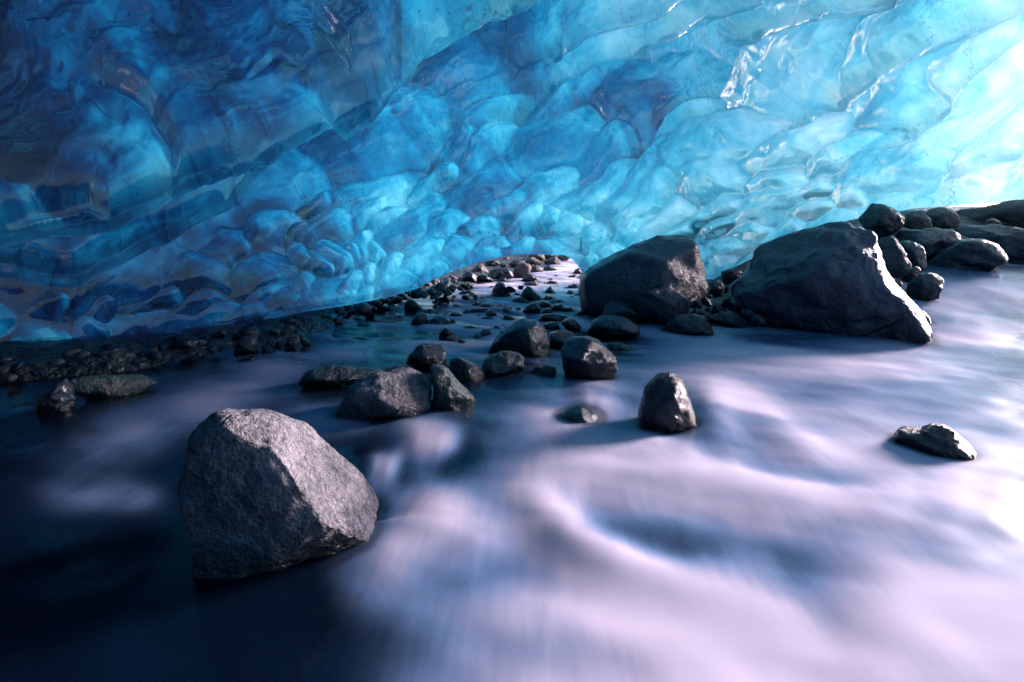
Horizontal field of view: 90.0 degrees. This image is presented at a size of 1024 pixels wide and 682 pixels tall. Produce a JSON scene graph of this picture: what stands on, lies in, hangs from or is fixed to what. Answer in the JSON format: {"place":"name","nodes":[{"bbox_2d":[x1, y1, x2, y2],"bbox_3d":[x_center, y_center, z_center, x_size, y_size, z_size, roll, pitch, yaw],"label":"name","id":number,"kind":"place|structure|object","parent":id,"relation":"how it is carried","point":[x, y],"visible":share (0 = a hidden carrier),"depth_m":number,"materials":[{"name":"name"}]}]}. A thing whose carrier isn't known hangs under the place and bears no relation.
{"place":"outdoors","nodes":[
{"label":"outdoors","id":0,"kind":"place"},
{"bbox_2d":[0,258,1023,681],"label":"stream water","id":1,"kind":"structure","parent":0,"point":[788,508],"depth_m":1.75,"materials":[{"name":"liquid"}]},
{"bbox_2d":[3,374,17,381],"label":"pebble","id":2,"kind":"object","parent":1,"relation":"on","point":[9,378],"visible":1,"depth_m":3.13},
{"bbox_2d":[36,378,76,414],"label":"rock","id":3,"kind":"object","parent":1,"relation":"on","point":[60,397],"visible":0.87,"depth_m":2.70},
{"bbox_2d":[61,349,81,356],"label":"pebble","id":4,"kind":"object","parent":1,"relation":"on","point":[71,353],"visible":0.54,"depth_m":3.55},
{"bbox_2d":[66,361,77,366],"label":"pebble","id":5,"kind":"object","parent":1,"relation":"on","point":[71,363],"visible":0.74,"depth_m":3.41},
{"bbox_2d":[75,350,91,357],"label":"pebble","id":6,"kind":"object","parent":1,"relation":"on","point":[81,354],"visible":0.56,"depth_m":3.54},
{"bbox_2d":[97,343,123,351],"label":"pebble","id":7,"kind":"object","parent":1,"relation":"on","point":[108,347],"visible":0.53,"depth_m":3.64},
{"bbox_2d":[69,374,156,400],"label":"rock","id":8,"kind":"object","parent":1,"relation":"on","point":[99,387],"visible":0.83,"depth_m":2.93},
{"bbox_2d":[146,351,162,360],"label":"pebble","id":9,"kind":"object","parent":1,"relation":"on","point":[156,355],"visible":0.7,"depth_m":3.65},
{"bbox_2d":[206,344,218,352],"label":"pebble","id":10,"kind":"object","parent":1,"relation":"on","point":[212,348],"visible":1,"depth_m":3.72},
{"bbox_2d":[234,336,258,355],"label":"rock","id":11,"kind":"object","parent":1,"relation":"on","point":[246,345],"visible":0.77,"depth_m":3.75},
{"bbox_2d":[243,356,256,361],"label":"rock","id":12,"kind":"object","parent":1,"relation":"on","point":[251,358],"visible":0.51,"depth_m":3.63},
{"bbox_2d":[262,344,273,353],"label":"rock","id":13,"kind":"object","parent":1,"relation":"on","point":[267,348],"visible":0.7,"depth_m":3.80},
{"bbox_2d":[284,334,299,351],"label":"rock","id":14,"kind":"object","parent":1,"relation":"on","point":[292,342],"visible":0.82,"depth_m":3.85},
{"bbox_2d":[292,328,310,345],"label":"rock","id":15,"kind":"object","parent":1,"relation":"on","point":[304,340],"visible":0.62,"depth_m":4.05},
{"bbox_2d":[332,317,342,324],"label":"pebble","id":16,"kind":"object","parent":1,"relation":"on","point":[337,320],"visible":1,"depth_m":4.78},
{"bbox_2d":[334,306,345,313],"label":"pebble","id":17,"kind":"object","parent":1,"relation":"on","point":[336,309],"visible":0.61,"depth_m":5.23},
{"bbox_2d":[299,365,384,388],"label":"rock","id":18,"kind":"object","parent":1,"relation":"on","point":[333,376],"visible":0.72,"depth_m":3.11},
{"bbox_2d":[355,302,371,316],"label":"pebble","id":19,"kind":"object","parent":1,"relation":"on","point":[363,309],"visible":0.99,"depth_m":5.10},
{"bbox_2d":[364,299,379,307],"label":"pebble","id":20,"kind":"object","parent":1,"relation":"on","point":[372,302],"visible":0.25,"depth_m":5.53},
{"bbox_2d":[335,367,431,418],"bbox_3d":[-0.688,0.306,2.746,0.509,0.301,0.370,0,13,0],"label":"rock","id":21,"kind":"object","parent":1,"relation":"on","point":[401,392],"visible":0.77,"depth_m":2.63,"materials":[{"name":"stone"}]},
{"bbox_2d":[391,296,402,303],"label":"pebble","id":22,"kind":"object","parent":1,"relation":"on","point":[396,300],"visible":1,"depth_m":5.45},
{"bbox_2d":[383,365,416,371],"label":"rock","id":23,"kind":"object","parent":1,"relation":"on","point":[389,368],"visible":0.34,"depth_m":3.34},
{"bbox_2d":[404,299,421,309],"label":"rock","id":24,"kind":"object","parent":1,"relation":"on","point":[410,304],"visible":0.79,"depth_m":5.50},
{"bbox_2d":[411,313,428,324],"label":"rock","id":25,"kind":"object","parent":1,"relation":"on","point":[419,318],"visible":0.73,"depth_m":4.72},
{"bbox_2d":[406,343,446,371],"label":"rock","id":26,"kind":"object","parent":1,"relation":"on","point":[423,357],"visible":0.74,"depth_m":3.46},
{"bbox_2d":[429,316,450,323],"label":"rock","id":27,"kind":"object","parent":1,"relation":"on","point":[439,320],"visible":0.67,"depth_m":4.73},
{"bbox_2d":[442,294,448,301],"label":"rock","id":28,"kind":"object","parent":1,"relation":"on","point":[445,298],"visible":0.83,"depth_m":5.93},
{"bbox_2d":[434,282,446,291],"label":"pebble","id":29,"kind":"object","parent":28,"relation":"on","point":[439,286],"visible":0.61,"depth_m":5.92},
{"bbox_2d":[439,327,454,338],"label":"rock","id":30,"kind":"object","parent":1,"relation":"on","point":[445,332],"visible":0.71,"depth_m":4.29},
{"bbox_2d":[446,335,458,340],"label":"rock","id":31,"kind":"object","parent":1,"relation":"on","point":[452,338],"visible":0.63,"depth_m":4.20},
{"bbox_2d":[430,365,474,409],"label":"rock","id":32,"kind":"object","parent":1,"relation":"on","point":[451,392],"visible":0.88,"depth_m":2.72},
{"bbox_2d":[449,356,486,381],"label":"rock","id":33,"kind":"object","parent":1,"relation":"on","point":[463,369],"visible":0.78,"depth_m":3.22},
{"bbox_2d":[470,308,487,311],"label":"rock","id":34,"kind":"object","parent":1,"relation":"on","point":[478,309],"visible":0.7,"depth_m":5.35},
{"bbox_2d":[479,329,490,334],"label":"rock","id":35,"kind":"object","parent":1,"relation":"on","point":[485,332],"visible":0.75,"depth_m":4.39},
{"bbox_2d":[480,301,492,307],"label":"pebble","id":36,"kind":"object","parent":1,"relation":"on","point":[487,304],"visible":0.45,"depth_m":5.59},
{"bbox_2d":[486,310,496,315],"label":"rock","id":37,"kind":"object","parent":1,"relation":"on","point":[490,313],"visible":0.73,"depth_m":5.16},
{"bbox_2d":[492,281,510,296],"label":"rock","id":38,"kind":"object","parent":1,"relation":"on","point":[498,290],"visible":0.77,"depth_m":6.16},
{"bbox_2d":[482,350,524,376],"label":"rock","id":39,"kind":"object","parent":1,"relation":"on","point":[502,363],"visible":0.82,"depth_m":3.31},
{"bbox_2d":[503,314,514,319],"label":"rock","id":40,"kind":"object","parent":1,"relation":"on","point":[507,317],"visible":0.77,"depth_m":5.02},
{"bbox_2d":[488,318,549,356],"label":"rock","id":41,"kind":"object","parent":1,"relation":"on","point":[525,337],"visible":0.76,"depth_m":3.72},
{"bbox_2d":[511,297,530,302],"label":"rock","id":42,"kind":"object","parent":1,"relation":"on","point":[520,300],"visible":0.59,"depth_m":5.89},
{"bbox_2d":[521,273,538,281],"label":"rock","id":43,"kind":"object","parent":1,"relation":"on","point":[529,277],"visible":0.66,"depth_m":7.57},
{"bbox_2d":[520,286,540,300],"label":"rock","id":44,"kind":"object","parent":1,"relation":"on","point":[529,293],"visible":0.79,"depth_m":6.01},
{"bbox_2d":[522,302,540,312],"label":"rock","id":45,"kind":"object","parent":1,"relation":"on","point":[531,307],"visible":0.83,"depth_m":5.35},
{"bbox_2d":[531,365,555,375],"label":"rock","id":46,"kind":"object","parent":1,"relation":"on","point":[545,370],"visible":0.73,"depth_m":3.33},
{"bbox_2d":[538,301,551,306],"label":"rock","id":47,"kind":"object","parent":1,"relation":"on","point":[544,304],"visible":0.78,"depth_m":5.59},
{"bbox_2d":[543,265,556,270],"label":"rock","id":48,"kind":"object","parent":1,"relation":"on","point":[549,268],"visible":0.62,"depth_m":8.84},
{"bbox_2d":[544,286,556,293],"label":"rock","id":49,"kind":"object","parent":1,"relation":"on","point":[549,289],"visible":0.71,"depth_m":6.46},
{"bbox_2d":[543,322,559,329],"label":"rock","id":50,"kind":"object","parent":1,"relation":"on","point":[551,325],"visible":0.85,"depth_m":4.63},
{"bbox_2d":[544,257,560,264],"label":"rock","id":51,"kind":"object","parent":1,"relation":"on","point":[553,261],"visible":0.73,"depth_m":9.70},
{"bbox_2d":[538,313,567,321],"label":"rock","id":52,"kind":"object","parent":1,"relation":"on","point":[554,317],"visible":0.59,"depth_m":4.92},
{"bbox_2d":[551,303,563,310],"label":"rock","id":53,"kind":"object","parent":1,"relation":"on","point":[557,307],"visible":0.81,"depth_m":5.44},
{"bbox_2d":[548,330,575,349],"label":"rock","id":54,"kind":"object","parent":1,"relation":"on","point":[558,339],"visible":0.63,"depth_m":3.95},
{"bbox_2d":[557,255,569,259],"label":"pebble","id":55,"kind":"object","parent":1,"relation":"on","point":[562,257],"visible":0.4,"depth_m":10.50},
{"bbox_2d":[561,318,580,331],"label":"rock","id":56,"kind":"object","parent":1,"relation":"on","point":[571,324],"visible":0.91,"depth_m":4.58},
{"bbox_2d":[561,405,596,422],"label":"rock","id":57,"kind":"object","parent":1,"relation":"on","point":[579,414],"visible":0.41,"depth_m":2.62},
{"bbox_2d":[561,336,617,379],"bbox_3d":[0.498,0.135,3.297,0.372,0.330,0.288,0,13,0],"label":"rock","id":58,"kind":"object","parent":1,"relation":"on","point":[587,357],"visible":0.91,"depth_m":3.21,"materials":[{"name":"stone"}]},
{"bbox_2d":[587,315,639,338],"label":"rock","id":59,"kind":"object","parent":1,"relation":"on","point":[609,327],"visible":0.97,"depth_m":4.32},
{"bbox_2d":[607,342,632,349],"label":"rock","id":60,"kind":"object","parent":1,"relation":"on","point":[617,345],"visible":0.78,"depth_m":3.96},
{"bbox_2d":[603,301,642,321],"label":"rock","id":61,"kind":"object","parent":1,"relation":"on","point":[618,308],"visible":0.65,"depth_m":4.76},
{"bbox_2d":[638,372,695,433],"bbox_3d":[0.781,0.333,2.575,0.304,0.360,0.290,0,13,0],"label":"rock","id":62,"kind":"object","parent":1,"relation":"on","point":[665,405],"visible":0.88,"depth_m":2.48,"materials":[{"name":"stone"}]},
{"bbox_2d":[661,314,713,335],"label":"rock","id":63,"kind":"object","parent":1,"relation":"on","point":[692,324],"visible":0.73,"depth_m":4.37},
{"bbox_2d":[689,308,704,314],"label":"rock","id":64,"kind":"object","parent":1,"relation":"on","point":[697,311],"visible":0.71,"depth_m":4.76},
{"bbox_2d":[707,311,748,327],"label":"rock","id":65,"kind":"object","parent":1,"relation":"in","point":[730,319],"visible":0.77,"depth_m":4.71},
{"bbox_2d":[740,308,754,317],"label":"rock","id":66,"kind":"object","parent":65,"relation":"on","point":[747,313],"visible":0.75,"depth_m":4.67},
{"bbox_2d":[750,314,765,325],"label":"rock","id":67,"kind":"object","parent":1,"relation":"on","point":[757,319],"visible":1,"depth_m":4.51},
{"bbox_2d":[893,278,902,286],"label":"rock","id":68,"kind":"object","parent":1,"relation":"on","point":[899,283],"visible":0.55,"depth_m":4.99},
{"bbox_2d":[900,266,920,282],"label":"rock","id":69,"kind":"object","parent":1,"relation":"on","point":[909,275],"visible":0.79,"depth_m":5.08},
{"bbox_2d":[906,272,943,300],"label":"rock","id":70,"kind":"object","parent":1,"relation":"on","point":[926,286],"visible":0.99,"depth_m":4.86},
{"bbox_2d":[894,423,976,459],"bbox_3d":[1.920,0.459,2.328,0.299,0.166,0.227,10,16,37],"label":"rock","id":71,"kind":"object","parent":1,"relation":"on","point":[939,440],"visible":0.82,"depth_m":2.27,"materials":[{"name":"stone"}]},
{"bbox_2d":[927,238,1007,270],"bbox_3d":[5.169,-0.957,5.844,0.716,0.424,0.396,11,17,40],"label":"rock","id":72,"kind":"object","parent":1,"relation":"on","point":[975,254],"visible":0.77,"depth_m":5.68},
{"bbox_2d":[0,0,1023,341],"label":"ice cave","id":73,"kind":"structure","parent":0,"point":[174,166],"depth_m":3.95},
{"bbox_2d":[0,206,1023,381],"bbox_3d":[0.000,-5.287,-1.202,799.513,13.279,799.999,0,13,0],"label":"stream bed","id":74,"kind":"object","parent":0,"point":[43,353],"visible":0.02,"depth_m":3.86,"materials":[{"name":"gravel"}]},
{"bbox_2d":[0,355,14,364],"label":"pebble","id":75,"kind":"object","parent":74,"relation":"on","point":[5,359],"visible":0.77,"depth_m":3.44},
{"bbox_2d":[0,362,16,375],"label":"pebble","id":76,"kind":"object","parent":74,"relation":"on","point":[4,368],"visible":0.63,"depth_m":3.28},
{"bbox_2d":[10,363,23,370],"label":"pebble","id":77,"kind":"object","parent":74,"relation":"on","point":[15,366],"visible":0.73,"depth_m":3.29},
{"bbox_2d":[47,359,64,365],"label":"pebble","id":78,"kind":"object","parent":74,"relation":"on","point":[55,362],"visible":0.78,"depth_m":3.41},
{"bbox_2d":[97,351,112,355],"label":"pebble","id":79,"kind":"object","parent":74,"relation":"on","point":[103,353],"visible":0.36,"depth_m":3.56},
{"bbox_2d":[108,351,121,357],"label":"pebble","id":80,"kind":"object","parent":74,"relation":"on","point":[115,354],"visible":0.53,"depth_m":3.54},
{"bbox_2d":[158,340,171,349],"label":"pebble","id":81,"kind":"object","parent":74,"relation":"on","point":[164,345],"visible":0.77,"depth_m":3.85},
{"bbox_2d":[172,333,188,346],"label":"pebble","id":82,"kind":"object","parent":74,"relation":"on","point":[176,337],"visible":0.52,"depth_m":3.90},
{"bbox_2d":[176,336,199,348],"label":"pebble","id":83,"kind":"object","parent":74,"relation":"on","point":[189,342],"visible":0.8,"depth_m":3.85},
{"bbox_2d":[218,329,226,336],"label":"pebble","id":84,"kind":"object","parent":74,"relation":"on","point":[222,333],"visible":0.94,"depth_m":4.21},
{"bbox_2d":[231,332,242,340],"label":"pebble","id":85,"kind":"object","parent":74,"relation":"on","point":[236,336],"visible":0.64,"depth_m":4.12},
{"bbox_2d":[238,326,261,338],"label":"pebble","id":86,"kind":"object","parent":74,"relation":"on","point":[251,331],"visible":0.71,"depth_m":4.13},
{"bbox_2d":[176,408,378,578],"bbox_3d":[-0.731,0.471,1.664,0.550,0.606,0.484,0,13,0],"label":"boulder","id":87,"kind":"object","parent":74,"relation":"on","point":[260,491],"visible":0.92,"depth_m":1.46,"materials":[{"name":"stone"}]},
{"bbox_2d":[290,320,301,325],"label":"pebble","id":88,"kind":"object","parent":74,"relation":"on","point":[295,323],"visible":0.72,"depth_m":4.57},
{"bbox_2d":[463,271,477,282],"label":"rock","id":89,"kind":"object","parent":74,"relation":"on","point":[469,276],"visible":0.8,"depth_m":7.37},
{"bbox_2d":[472,263,487,271],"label":"rock","id":90,"kind":"object","parent":74,"relation":"on","point":[479,267],"visible":0.69,"depth_m":8.27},
{"bbox_2d":[477,274,494,281],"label":"rock","id":91,"kind":"object","parent":74,"relation":"on","point":[482,277],"visible":0.86,"depth_m":7.47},
{"bbox_2d":[485,259,498,265],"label":"rock","id":92,"kind":"object","parent":74,"relation":"on","point":[494,262],"visible":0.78,"depth_m":9.26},
{"bbox_2d":[487,268,513,278],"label":"rock","id":93,"kind":"object","parent":74,"relation":"on","point":[498,273],"visible":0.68,"depth_m":7.76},
{"bbox_2d":[508,260,524,266],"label":"rock","id":94,"kind":"object","parent":74,"relation":"on","point":[514,263],"visible":0.63,"depth_m":9.18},
{"bbox_2d":[513,263,530,277],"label":"rock","id":95,"kind":"object","parent":74,"relation":"on","point":[521,270],"visible":0.68,"depth_m":7.97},
{"bbox_2d":[525,257,539,264],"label":"rock","id":96,"kind":"object","parent":74,"relation":"on","point":[532,260],"visible":0.8,"depth_m":9.54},
{"bbox_2d":[530,265,542,271],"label":"rock","id":97,"kind":"object","parent":74,"relation":"on","point":[535,268],"visible":0.7,"depth_m":8.64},
{"bbox_2d":[528,255,544,259],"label":"rock","id":98,"kind":"object","parent":74,"relation":"on","point":[540,257],"visible":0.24,"depth_m":10.16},
{"bbox_2d":[578,234,708,317],"bbox_3d":[1.331,-0.608,5.254,1.292,0.955,0.887,5,14,20],"label":"boulder","id":99,"kind":"object","parent":74,"relation":"on","point":[629,273],"visible":0.68,"depth_m":4.93,"materials":[{"name":"grey stone"}]},
{"bbox_2d":[635,286,688,325],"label":"rock","id":100,"kind":"object","parent":74,"relation":"on","point":[660,305],"visible":0.77,"depth_m":4.68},
{"bbox_2d":[692,300,702,308],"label":"rock","id":101,"kind":"object","parent":74,"relation":"on","point":[698,304],"visible":0.94,"depth_m":4.94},
{"bbox_2d":[701,297,712,306],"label":"rock","id":102,"kind":"object","parent":74,"relation":"on","point":[706,301],"visible":0.8,"depth_m":5.08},
{"bbox_2d":[708,280,723,297],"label":"rock","id":103,"kind":"object","parent":74,"relation":"on","point":[716,289],"visible":0.95,"depth_m":5.31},
{"bbox_2d":[710,304,725,314],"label":"rock","id":104,"kind":"object","parent":74,"relation":"on","point":[716,308],"visible":0.69,"depth_m":4.90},
{"bbox_2d":[721,298,730,308],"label":"rock","id":105,"kind":"object","parent":74,"relation":"on","point":[726,303],"visible":0.89,"depth_m":4.99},
{"bbox_2d":[728,300,737,311],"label":"rock","id":106,"kind":"object","parent":74,"relation":"on","point":[733,306],"visible":0.46,"depth_m":4.81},
{"bbox_2d":[720,262,748,284],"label":"rock","id":107,"kind":"object","parent":74,"relation":"on","point":[729,276],"visible":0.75,"depth_m":5.66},
{"bbox_2d":[731,221,932,342],"bbox_3d":[2.801,-0.465,4.587,1.548,1.186,0.968,6,14,25],"label":"boulder","id":108,"kind":"object","parent":74,"relation":"on","point":[833,277],"visible":0.81,"depth_m":4.25,"materials":[{"name":"grey stone"}]},
{"bbox_2d":[858,203,904,240],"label":"rock","id":109,"kind":"object","parent":74,"relation":"on","point":[880,220],"visible":0.91,"depth_m":6.43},
{"bbox_2d":[878,236,911,278],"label":"rock","id":110,"kind":"object","parent":74,"relation":"on","point":[898,264],"visible":0.72,"depth_m":5.32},
{"bbox_2d":[899,240,926,271],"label":"rock","id":111,"kind":"object","parent":74,"relation":"on","point":[916,253],"visible":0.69,"depth_m":5.53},
{"bbox_2d":[903,211,931,229],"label":"rock","id":112,"kind":"object","parent":74,"relation":"on","point":[920,220],"visible":0.87,"depth_m":6.64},
{"bbox_2d":[920,309,930,322],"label":"rock","id":113,"kind":"object","parent":74,"relation":"on","point":[928,318],"visible":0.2,"depth_m":4.46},
{"bbox_2d":[895,227,960,260],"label":"rock","id":114,"kind":"object","parent":74,"relation":"on","point":[932,241],"visible":0.58,"depth_m":5.97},
{"bbox_2d":[926,207,959,228],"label":"rock","id":115,"kind":"object","parent":74,"relation":"on","point":[943,218],"visible":0.88,"depth_m":6.81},
{"bbox_2d":[954,224,1023,263],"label":"rock","id":116,"kind":"object","parent":74,"relation":"on","point":[1009,240],"visible":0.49,"depth_m":6.27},
{"bbox_2d":[984,218,1002,224],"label":"rock","id":117,"kind":"object","parent":116,"relation":"on","point":[991,221],"visible":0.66,"depth_m":6.73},
{"bbox_2d":[956,199,1023,226],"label":"rock","id":118,"kind":"object","parent":74,"relation":"on","point":[1010,212],"visible":0.61,"depth_m":7.14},
{"label":"pebble","id":119,"kind":"object","parent":74,"relation":"on","visible":0},
{"bbox_2d":[120,352,134,358],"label":"pebble","id":120,"kind":"object","parent":119,"relation":"on","point":[125,355],"visible":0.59,"depth_m":3.57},
{"bbox_2d":[950,203,997,206],"label":"sky","id":121,"kind":"structure","parent":0,"point":[979,205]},
{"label":"pebble","id":122,"kind":"object","parent":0,"visible":0},
{"bbox_2d":[410,287,423,298],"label":"pebble","id":123,"kind":"object","parent":122,"relation":"on","point":[413,292],"visible":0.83,"depth_m":5.74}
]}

